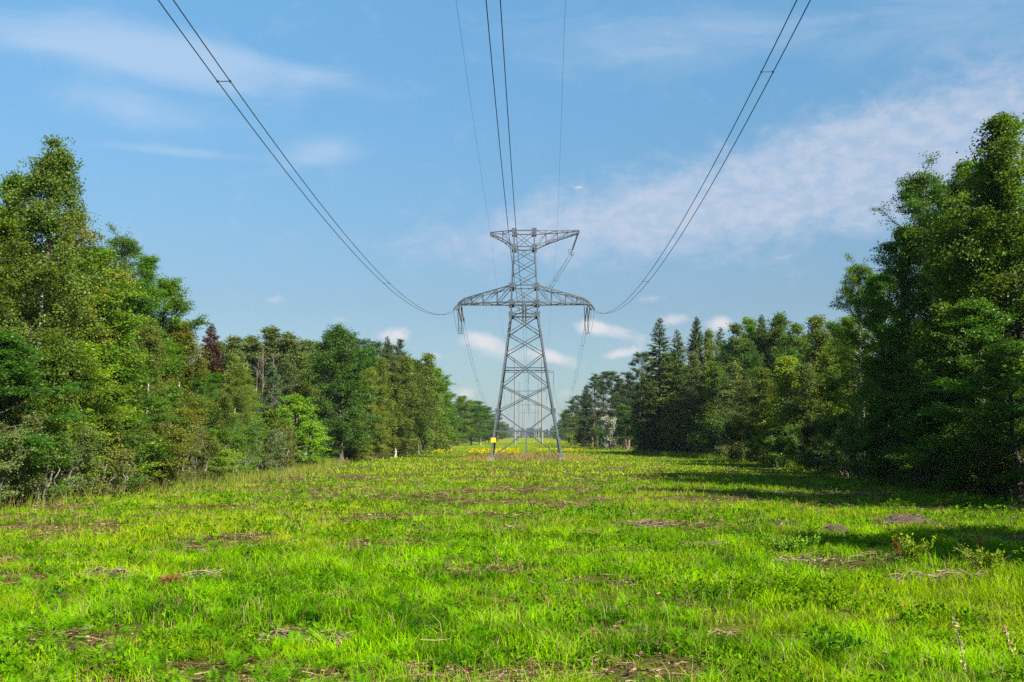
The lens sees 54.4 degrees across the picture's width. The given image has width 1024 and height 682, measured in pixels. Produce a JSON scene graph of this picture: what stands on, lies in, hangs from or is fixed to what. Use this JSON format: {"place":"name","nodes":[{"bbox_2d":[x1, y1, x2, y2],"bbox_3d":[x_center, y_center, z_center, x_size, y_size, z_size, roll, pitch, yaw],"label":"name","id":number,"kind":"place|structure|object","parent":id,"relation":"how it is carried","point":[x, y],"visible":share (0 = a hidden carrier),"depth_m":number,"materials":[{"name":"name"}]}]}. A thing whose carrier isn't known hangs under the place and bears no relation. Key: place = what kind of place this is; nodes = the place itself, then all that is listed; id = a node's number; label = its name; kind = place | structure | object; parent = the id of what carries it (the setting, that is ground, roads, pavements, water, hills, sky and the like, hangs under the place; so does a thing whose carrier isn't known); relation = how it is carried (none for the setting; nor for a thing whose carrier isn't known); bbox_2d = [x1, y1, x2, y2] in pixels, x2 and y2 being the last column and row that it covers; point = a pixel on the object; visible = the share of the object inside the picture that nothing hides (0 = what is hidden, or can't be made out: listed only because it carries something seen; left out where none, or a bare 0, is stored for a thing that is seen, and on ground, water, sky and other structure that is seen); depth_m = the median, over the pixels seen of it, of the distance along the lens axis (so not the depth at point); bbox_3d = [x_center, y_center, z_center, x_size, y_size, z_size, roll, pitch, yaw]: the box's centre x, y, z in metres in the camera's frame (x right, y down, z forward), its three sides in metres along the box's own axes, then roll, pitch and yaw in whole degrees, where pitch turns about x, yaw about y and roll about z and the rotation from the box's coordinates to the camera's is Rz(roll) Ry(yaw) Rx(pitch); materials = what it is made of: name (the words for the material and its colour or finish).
{"place":"outdoors","nodes":[
{"label":"outdoors","id":0,"kind":"place"},
{"bbox_2d":[0,436,1023,681],"bbox_3d":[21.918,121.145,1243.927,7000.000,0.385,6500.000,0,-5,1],"label":"ground","id":1,"kind":"structure","parent":0,"point":[604,594],"depth_m":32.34,"materials":[{"name":"green plant"}]},
{"bbox_2d":[0,419,37,501],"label":"willow shrub","id":2,"kind":"object","parent":1,"relation":"on","point":[7,464],"visible":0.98,"depth_m":41.66,"materials":[{"name":"green plant"}]},
{"bbox_2d":[0,410,54,505],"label":"willow shrub","id":3,"kind":"object","parent":1,"relation":"on","point":[26,482],"visible":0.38,"depth_m":43.89,"materials":[{"name":"green plant"}]},
{"bbox_2d":[0,168,78,411],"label":"alder tree","id":4,"kind":"object","parent":1,"relation":"on","point":[13,180],"visible":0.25,"depth_m":52.20,"materials":[{"name":"green plant"}]},
{"bbox_2d":[4,428,81,504],"bbox_3d":[-21.734,5.794,45.989,4.261,3.635,4.556,-1,-5,8],"label":"willow shrub","id":5,"kind":"object","parent":1,"relation":"on","point":[64,448],"visible":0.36,"depth_m":46.19,"materials":[{"name":"green plant"}]},
{"bbox_2d":[0,328,95,485],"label":"alder tree","id":6,"kind":"object","parent":1,"relation":"on","point":[16,367],"visible":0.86,"depth_m":43.83,"materials":[{"name":"green plant"}]},
{"bbox_2d":[0,205,104,502],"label":"alder tree","id":7,"kind":"object","parent":1,"relation":"on","point":[6,228],"visible":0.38,"depth_m":47.70,"materials":[{"name":"green plant"}]},
{"bbox_2d":[0,133,119,430],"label":"birch tree","id":8,"kind":"object","parent":1,"relation":"on","point":[52,173],"visible":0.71,"depth_m":50.45,"materials":[{"name":"green plant"}]},
{"bbox_2d":[38,424,108,497],"bbox_3d":[-22.252,5.870,48.801,4.427,4.081,3.994,1,-6,-12],"label":"willow shrub","id":9,"kind":"object","parent":1,"relation":"on","point":[83,448],"visible":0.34,"depth_m":48.79,"materials":[{"name":"green plant"}]},
{"bbox_2d":[11,341,138,497],"bbox_3d":[-22.712,3.982,50.523,6.347,8.132,6.968,-4,-7,36],"label":"alder tree","id":10,"kind":"object","parent":1,"relation":"on","point":[80,375],"visible":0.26,"depth_m":50.58,"materials":[{"name":"green plant"}]},
{"bbox_2d":[25,209,142,459],"bbox_3d":[-24.790,0.410,56.760,7.972,16.411,7.926,0,-7,-40],"label":"birch tree","id":11,"kind":"object","parent":1,"relation":"on","point":[84,238],"visible":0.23,"depth_m":56.66,"materials":[{"name":"green plant"}]},
{"bbox_2d":[17,338,168,496],"bbox_3d":[-22.084,4.041,52.157,8.167,8.361,7.938,1,-6,-15],"label":"alder tree","id":12,"kind":"object","parent":1,"relation":"on","point":[91,347],"visible":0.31,"depth_m":52.10,"materials":[{"name":"green plant"}]},
{"bbox_2d":[55,425,140,497],"bbox_3d":[-21.761,6.257,50.841,4.494,4.131,4.718,-5,-7,44],"label":"willow shrub","id":13,"kind":"object","parent":1,"relation":"on","point":[110,464],"visible":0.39,"depth_m":50.78,"materials":[{"name":"green plant"}]},
{"bbox_2d":[83,417,154,493],"bbox_3d":[-21.183,6.137,53.037,4.556,4.312,4.261,2,-3,-16],"label":"willow shrub","id":14,"kind":"object","parent":1,"relation":"on","point":[134,439],"visible":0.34,"depth_m":53.08,"materials":[{"name":"green plant"}]},
{"bbox_2d":[58,243,187,488],"bbox_3d":[-23.444,1.476,56.731,9.191,14.237,8.993,-4,-7,34],"label":"alder tree","id":15,"kind":"object","parent":1,"relation":"on","point":[123,320],"visible":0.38,"depth_m":56.63,"materials":[{"name":"green plant"}]},
{"bbox_2d":[101,222,155,401],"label":"ash tree","id":16,"kind":"object","parent":1,"relation":"on","point":[127,246],"visible":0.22,"depth_m":67.34,"materials":[{"name":"green plant"}]},
{"bbox_2d":[102,345,183,471],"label":"alder tree","id":17,"kind":"object","parent":1,"relation":"on","point":[159,401],"visible":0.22,"depth_m":58.19,"materials":[{"name":"green plant"}]},
{"bbox_2d":[117,254,178,413],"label":"ash tree","id":18,"kind":"object","parent":1,"relation":"on","point":[146,266],"visible":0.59,"depth_m":66.21,"materials":[{"name":"green plant"}]},
{"bbox_2d":[120,317,184,477],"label":"birch tree","id":19,"kind":"object","parent":1,"relation":"on","point":[152,339],"visible":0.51,"depth_m":63.21,"materials":[{"name":"green plant"}]},
{"bbox_2d":[130,412,200,489],"bbox_3d":[-20.916,6.489,58.714,4.726,5.146,4.945,1,-6,-12],"label":"willow shrub","id":20,"kind":"object","parent":1,"relation":"on","point":[178,437],"visible":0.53,"depth_m":58.04,"materials":[{"name":"green plant"}]},
{"bbox_2d":[145,338,191,428],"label":"alder tree","id":21,"kind":"object","parent":1,"relation":"on","point":[173,371],"visible":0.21,"depth_m":67.92,"materials":[{"name":"green plant"}]},
{"bbox_2d":[126,276,216,432],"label":"alder tree","id":22,"kind":"object","parent":1,"relation":"on","point":[174,290],"visible":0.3,"depth_m":70.45,"materials":[{"name":"green plant"}]},
{"bbox_2d":[148,322,221,441],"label":"birch tree","id":23,"kind":"object","parent":1,"relation":"on","point":[193,417],"visible":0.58,"depth_m":70.19,"materials":[{"name":"green plant"}]},
{"bbox_2d":[179,424,225,484],"bbox_3d":[-20.793,7.436,64.894,4.425,4.001,4.016,1,-6,-11],"label":"willow shrub","id":24,"kind":"object","parent":1,"relation":"on","point":[209,450],"visible":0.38,"depth_m":64.84,"materials":[{"name":"green plant"}]},
{"bbox_2d":[193,324,229,466],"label":"spruce tree","id":25,"kind":"object","parent":1,"relation":"on","point":[215,364],"visible":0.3,"depth_m":93.94,"materials":[{"name":"red plant"}]},
{"bbox_2d":[191,443,245,481],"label":"willow shrub","id":26,"kind":"object","parent":1,"relation":"on","point":[223,459],"visible":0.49,"depth_m":67.88,"materials":[{"name":"green plant"}]},
{"bbox_2d":[205,426,253,474],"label":"willow shrub","id":27,"kind":"object","parent":1,"relation":"on","point":[224,439],"visible":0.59,"depth_m":75.17,"materials":[{"name":"green plant"}]},
{"bbox_2d":[207,363,261,462],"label":"birch tree","id":28,"kind":"object","parent":1,"relation":"on","point":[229,396],"visible":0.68,"depth_m":81.90,"materials":[{"name":"green plant"}]},
{"bbox_2d":[213,333,261,399],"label":"aspen tree","id":29,"kind":"object","parent":1,"relation":"on","point":[234,344],"visible":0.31,"depth_m":104.78,"materials":[{"name":"green plant"}]},
{"bbox_2d":[215,373,268,464],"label":"alder tree","id":30,"kind":"object","parent":1,"relation":"on","point":[248,381],"visible":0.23,"depth_m":85.05,"materials":[{"name":"green plant"}]},
{"bbox_2d":[227,411,268,476],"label":"willow shrub","id":31,"kind":"object","parent":1,"relation":"on","point":[252,434],"visible":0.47,"depth_m":79.91,"materials":[{"name":"green plant"}]},
{"bbox_2d":[237,334,267,426],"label":"aspen tree","id":32,"kind":"object","parent":1,"relation":"on","point":[250,345],"visible":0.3,"depth_m":121.96,"materials":[{"name":"green plant"}]},
{"bbox_2d":[243,419,292,473],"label":"willow shrub","id":33,"kind":"object","parent":1,"relation":"on","point":[274,443],"visible":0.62,"depth_m":85.41,"materials":[{"name":"grey plant"}]},
{"bbox_2d":[254,361,286,417],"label":"pine tree","id":34,"kind":"object","parent":1,"relation":"on","point":[272,379],"visible":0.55,"depth_m":104.20,"materials":[{"name":"green plant"}]},
{"bbox_2d":[247,325,298,412],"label":"aspen tree","id":35,"kind":"object","parent":1,"relation":"on","point":[270,346],"visible":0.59,"depth_m":118.90,"materials":[{"name":"green plant"}]},
{"bbox_2d":[256,408,299,466],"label":"maple tree","id":36,"kind":"object","parent":1,"relation":"on","point":[271,419],"visible":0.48,"depth_m":93.89,"materials":[{"name":"green plant"}]},
{"bbox_2d":[273,357,302,425],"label":"aspen tree","id":37,"kind":"object","parent":1,"relation":"on","point":[286,367],"visible":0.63,"depth_m":109.85,"materials":[{"name":"green plant"}]},
{"bbox_2d":[258,331,322,450],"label":"aspen tree","id":38,"kind":"object","parent":1,"relation":"on","point":[289,342],"visible":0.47,"depth_m":119.44,"materials":[{"name":"green plant"}]},
{"bbox_2d":[276,393,324,467],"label":"maple tree","id":39,"kind":"object","parent":1,"relation":"on","point":[299,408],"visible":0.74,"depth_m":97.83,"materials":[{"name":"green plant"}]},
{"bbox_2d":[250,624,359,647],"bbox_3d":[-3.281,4.657,15.678,1.737,0.360,1.196,1,-6,-14],"label":"brush heap","id":40,"kind":"object","parent":1,"relation":"on","point":[284,632],"visible":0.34,"depth_m":15.57,"materials":[{"name":"wood"}]},
{"bbox_2d":[293,419,334,466],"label":"maple tree","id":41,"kind":"object","parent":1,"relation":"on","point":[318,447],"visible":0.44,"depth_m":100.60,"materials":[{"name":"green plant"}]},
{"bbox_2d":[295,321,387,461],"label":"linden tree","id":42,"kind":"object","parent":1,"relation":"on","point":[338,357],"visible":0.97,"depth_m":111.33,"materials":[{"name":"green plant"}]},
{"bbox_2d":[351,367,395,460],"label":"alder tree","id":43,"kind":"object","parent":1,"relation":"on","point":[380,447],"visible":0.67,"depth_m":123.73,"materials":[{"name":"green plant"}]},
{"bbox_2d":[354,357,406,441],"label":"birch tree","id":44,"kind":"object","parent":1,"relation":"on","point":[382,364],"visible":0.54,"depth_m":137.94,"materials":[{"name":"green plant"}]},
{"bbox_2d":[367,372,423,457],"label":"birch tree","id":45,"kind":"object","parent":1,"relation":"on","point":[395,440],"visible":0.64,"depth_m":142.48,"materials":[{"name":"green plant"}]},
{"bbox_2d":[396,355,434,455],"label":"birch tree","id":46,"kind":"object","parent":1,"relation":"on","point":[405,366],"visible":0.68,"depth_m":158.08,"materials":[{"name":"green plant"}]},
{"bbox_2d":[400,360,439,454],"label":"birch tree","id":47,"kind":"object","parent":1,"relation":"on","point":[421,419],"visible":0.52,"depth_m":159.91,"materials":[{"name":"green plant"}]},
{"bbox_2d":[411,352,456,453],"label":"birch tree","id":48,"kind":"object","parent":1,"relation":"on","point":[429,366],"visible":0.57,"depth_m":168.31,"materials":[{"name":"green plant"}]},
{"bbox_2d":[403,441,596,455],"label":"goldenrod","id":49,"kind":"object","parent":1,"relation":"on","point":[486,450],"visible":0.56,"depth_m":167.48,"materials":[{"name":"yellow plant"}]},
{"bbox_2d":[0,473,1023,681],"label":"weeds","id":50,"kind":"object","parent":1,"relation":"on","point":[908,613],"visible":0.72,"depth_m":22.14,"materials":[{"name":"green plant"}]},
{"bbox_2d":[0,465,1023,681],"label":"wood chips","id":51,"kind":"object","parent":1,"relation":"on","point":[465,670],"visible":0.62,"depth_m":28.79,"materials":[{"name":"brown wood"}]},
{"bbox_2d":[0,448,1023,512],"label":"edge grass","id":52,"kind":"structure","parent":1,"relation":"on","point":[297,470],"depth_m":67.58,"materials":[{"name":"green plant"}]},
{"bbox_2d":[0,485,1023,681],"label":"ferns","id":53,"kind":"object","parent":1,"relation":"on","point":[24,633],"visible":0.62,"depth_m":16.72,"materials":[{"name":"green plant"}]},
{"bbox_2d":[458,228,590,460],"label":"pylon","id":54,"kind":"object","parent":1,"relation":"on","point":[512,304],"visible":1,"depth_m":134.20,"materials":[{"name":"metal"}]},
{"bbox_2d":[453,406,607,441],"bbox_3d":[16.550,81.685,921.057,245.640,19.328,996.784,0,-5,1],"label":"wood","id":55,"kind":"object","parent":1,"relation":"on","point":[551,435],"visible":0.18,"depth_m":1036.88,"materials":[{"name":"green plant"}]},
{"bbox_2d":[619,351,658,446],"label":"pine tree","id":56,"kind":"object","parent":1,"relation":"on","point":[639,356],"visible":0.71,"depth_m":187.83,"materials":[{"name":"green plant"}]},
{"bbox_2d":[633,383,668,452],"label":"spruce tree","id":57,"kind":"object","parent":1,"relation":"on","point":[648,403],"visible":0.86,"depth_m":166.56,"materials":[{"name":"green plant"}]},
{"bbox_2d":[632,317,686,449],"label":"spruce tree","id":58,"kind":"object","parent":1,"relation":"on","point":[657,362],"visible":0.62,"depth_m":171.37,"materials":[{"name":"green plant"}]},
{"bbox_2d":[646,398,682,450],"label":"birch tree","id":59,"kind":"object","parent":1,"relation":"on","point":[668,419],"visible":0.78,"depth_m":165.24,"materials":[{"name":"green plant"}]},
{"bbox_2d":[665,330,689,452],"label":"spruce tree","id":60,"kind":"object","parent":1,"relation":"on","point":[677,346],"visible":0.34,"depth_m":178.43,"materials":[{"name":"green plant"}]},
{"bbox_2d":[677,316,704,449],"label":"spruce tree","id":61,"kind":"object","parent":1,"relation":"on","point":[694,346],"visible":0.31,"depth_m":180.08,"materials":[{"name":"green plant"}]},
{"bbox_2d":[673,366,709,447],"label":"birch tree","id":62,"kind":"object","parent":1,"relation":"on","point":[695,378],"visible":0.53,"depth_m":157.92,"materials":[{"name":"green plant"}]},
{"bbox_2d":[681,328,720,429],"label":"birch tree","id":63,"kind":"object","parent":1,"relation":"on","point":[708,340],"visible":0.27,"depth_m":167.50,"materials":[{"name":"green plant"}]},
{"bbox_2d":[687,368,726,454],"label":"birch tree","id":64,"kind":"object","parent":1,"relation":"on","point":[705,417],"visible":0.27,"depth_m":148.20,"materials":[{"name":"green plant"}]},
{"bbox_2d":[693,360,730,453],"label":"broadleaf tree","id":65,"kind":"object","parent":1,"relation":"on","point":[717,371],"visible":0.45,"depth_m":146.85,"materials":[{"name":"green plant"}]},
{"bbox_2d":[702,361,748,443],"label":"birch tree","id":66,"kind":"object","parent":1,"relation":"on","point":[734,368],"visible":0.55,"depth_m":136.63,"materials":[{"name":"green plant"}]},
{"bbox_2d":[707,322,764,395],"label":"broadleaf tree","id":67,"kind":"object","parent":1,"relation":"on","point":[735,328],"visible":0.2,"depth_m":148.94,"materials":[{"name":"green plant"}]},
{"bbox_2d":[711,379,762,461],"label":"birch tree","id":68,"kind":"object","parent":1,"relation":"on","point":[743,387],"visible":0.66,"depth_m":117.66,"materials":[{"name":"green plant"}]},
{"bbox_2d":[719,340,773,421],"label":"broadleaf tree","id":69,"kind":"object","parent":1,"relation":"on","point":[748,359],"visible":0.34,"depth_m":138.13,"materials":[{"name":"green plant"}]},
{"bbox_2d":[723,367,785,464],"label":"birch tree","id":70,"kind":"object","parent":1,"relation":"on","point":[765,384],"visible":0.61,"depth_m":107.40,"materials":[{"name":"green plant"}]},
{"bbox_2d":[752,425,795,467],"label":"hazel shrub","id":71,"kind":"object","parent":1,"relation":"on","point":[778,451],"visible":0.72,"depth_m":95.78,"materials":[{"name":"green plant"}]},
{"bbox_2d":[744,355,804,465],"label":"birch tree","id":72,"kind":"object","parent":1,"relation":"on","point":[783,369],"visible":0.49,"depth_m":101.87,"materials":[{"name":"green plant"}]},
{"bbox_2d":[755,311,813,404],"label":"broadleaf tree","id":73,"kind":"object","parent":1,"relation":"on","point":[779,324],"visible":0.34,"depth_m":145.51,"materials":[{"name":"green plant"}]},
{"bbox_2d":[759,531,824,552],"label":"leafy plant","id":74,"kind":"object","parent":1,"relation":"on","point":[788,544],"visible":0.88,"depth_m":27.41,"materials":[{"name":"green plant"}]},
{"bbox_2d":[776,362,825,456],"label":"birch tree","id":75,"kind":"object","parent":1,"relation":"on","point":[803,370],"visible":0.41,"depth_m":98.97,"materials":[{"name":"green plant"}]},
{"bbox_2d":[784,423,817,470],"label":"willow shrub","id":76,"kind":"object","parent":1,"relation":"on","point":[795,444],"visible":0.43,"depth_m":87.41,"materials":[{"name":"green plant"}]},
{"bbox_2d":[797,314,833,414],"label":"birch tree","id":77,"kind":"object","parent":1,"relation":"on","point":[815,333],"visible":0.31,"depth_m":138.91,"materials":[{"name":"green plant"}]},
{"bbox_2d":[794,351,837,434],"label":"birch tree","id":78,"kind":"object","parent":1,"relation":"on","point":[819,390],"visible":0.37,"depth_m":94.28,"materials":[{"name":"green plant"}]},
{"bbox_2d":[794,414,841,473],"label":"willow shrub","id":79,"kind":"object","parent":1,"relation":"on","point":[807,431],"visible":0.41,"depth_m":80.50,"materials":[{"name":"green plant"}]},
{"bbox_2d":[801,622,870,657],"bbox_3d":[4.720,4.391,14.409,0.943,0.526,0.986,0,-5,1],"label":"leafy plant","id":80,"kind":"object","parent":1,"relation":"on","point":[850,637],"visible":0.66,"depth_m":14.38,"materials":[{"name":"green plant"}]},
{"bbox_2d":[806,355,867,470],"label":"birch tree","id":81,"kind":"object","parent":1,"relation":"on","point":[844,389],"visible":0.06,"depth_m":86.84,"materials":[{"name":"green plant"}]},
{"bbox_2d":[810,410,873,476],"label":"willow shrub","id":82,"kind":"object","parent":1,"relation":"on","point":[827,429],"visible":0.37,"depth_m":74.61,"materials":[{"name":"green plant"}]},
{"bbox_2d":[808,314,878,458],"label":"alder tree","id":83,"kind":"object","parent":1,"relation":"on","point":[832,386],"visible":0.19,"depth_m":79.70,"materials":[{"name":"green plant"}]},
{"bbox_2d":[822,253,881,468],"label":"ash tree","id":84,"kind":"object","parent":1,"relation":"on","point":[857,280],"visible":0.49,"depth_m":74.13,"materials":[{"name":"green plant"}]},
{"bbox_2d":[829,414,889,480],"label":"willow shrub","id":85,"kind":"object","parent":1,"relation":"on","point":[853,467],"visible":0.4,"depth_m":70.02,"materials":[{"name":"green plant"}]},
{"bbox_2d":[847,272,923,454],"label":"alder tree","id":86,"kind":"object","parent":1,"relation":"on","point":[869,327],"visible":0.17,"depth_m":70.37,"materials":[{"name":"green plant"}]},
{"bbox_2d":[830,221,942,441],"bbox_3d":[25.223,0.742,64.891,8.213,17.325,7.987,0,-5,-3],"label":"alder tree","id":87,"kind":"object","parent":1,"relation":"on","point":[901,320],"visible":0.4,"depth_m":64.77,"materials":[{"name":"green plant"}]},
{"bbox_2d":[845,328,934,485],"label":"alder tree","id":88,"kind":"object","parent":1,"relation":"on","point":[873,423],"visible":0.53,"depth_m":62.15,"materials":[{"name":"green plant"}]},
{"bbox_2d":[869,151,959,427],"bbox_3d":[26.096,-1.422,61.929,6.561,21.130,7.515,3,-6,-30],"label":"ash tree","id":89,"kind":"object","parent":1,"relation":"on","point":[918,183],"visible":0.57,"depth_m":62.61,"materials":[{"name":"green plant"}]},
{"bbox_2d":[872,317,983,489],"bbox_3d":[23.563,3.629,56.647,8.506,9.941,8.291,2,-6,-17],"label":"alder tree","id":90,"kind":"object","parent":1,"relation":"on","point":[925,398],"visible":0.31,"depth_m":56.16,"materials":[{"name":"green plant"}]},
{"bbox_2d":[920,156,978,293],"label":"ash tree","id":91,"kind":"object","parent":1,"relation":"on","point":[961,172],"visible":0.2,"depth_m":64.50,"materials":[{"name":"green plant"}]},
{"bbox_2d":[893,111,1023,490],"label":"birch tree","id":92,"kind":"object","parent":1,"relation":"on","point":[995,149],"visible":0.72,"depth_m":53.81,"materials":[{"name":"green plant"}]},
{"bbox_2d":[902,209,1015,487],"bbox_3d":[25.963,0.447,56.508,6.008,16.274,6.175,3,-6,-31],"label":"maple tree","id":93,"kind":"object","parent":1,"relation":"on","point":[926,266],"visible":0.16,"depth_m":56.41,"materials":[{"name":"green plant"}]},
{"bbox_2d":[899,295,1023,495],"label":"alder tree","id":94,"kind":"object","parent":1,"relation":"on","point":[980,332],"visible":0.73,"depth_m":51.36,"materials":[{"name":"green plant"}]},
{"bbox_2d":[905,165,1023,492],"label":"alder tree","id":95,"kind":"object","parent":1,"relation":"on","point":[1008,256],"visible":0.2,"depth_m":55.04,"materials":[{"name":"green plant"}]},
{"bbox_2d":[921,426,1019,494],"bbox_3d":[24.280,6.354,53.066,4.687,3.855,5.012,4,-5,-25],"label":"willow shrub","id":96,"kind":"object","parent":1,"relation":"on","point":[953,477],"visible":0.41,"depth_m":52.49,"materials":[{"name":"green plant"}]},
{"bbox_2d":[919,339,1023,502],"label":"alder tree","id":97,"kind":"object","parent":1,"relation":"on","point":[1010,414],"visible":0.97,"depth_m":47.05,"materials":[{"name":"green plant"}]},
{"bbox_2d":[953,543,1022,569],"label":"leafy plant","id":98,"kind":"object","parent":1,"relation":"on","point":[974,558],"visible":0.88,"depth_m":23.45,"materials":[{"name":"green plant"}]},
{"bbox_2d":[0,0,1023,435],"label":"sky","id":99,"kind":"structure","parent":0,"point":[368,101],"materials":[{"name":"blue"}]},
{"bbox_2d":[456,451,598,460],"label":"dry grass","id":100,"kind":"structure","parent":0,"point":[535,456],"depth_m":130.03,"materials":[{"name":"plant"}]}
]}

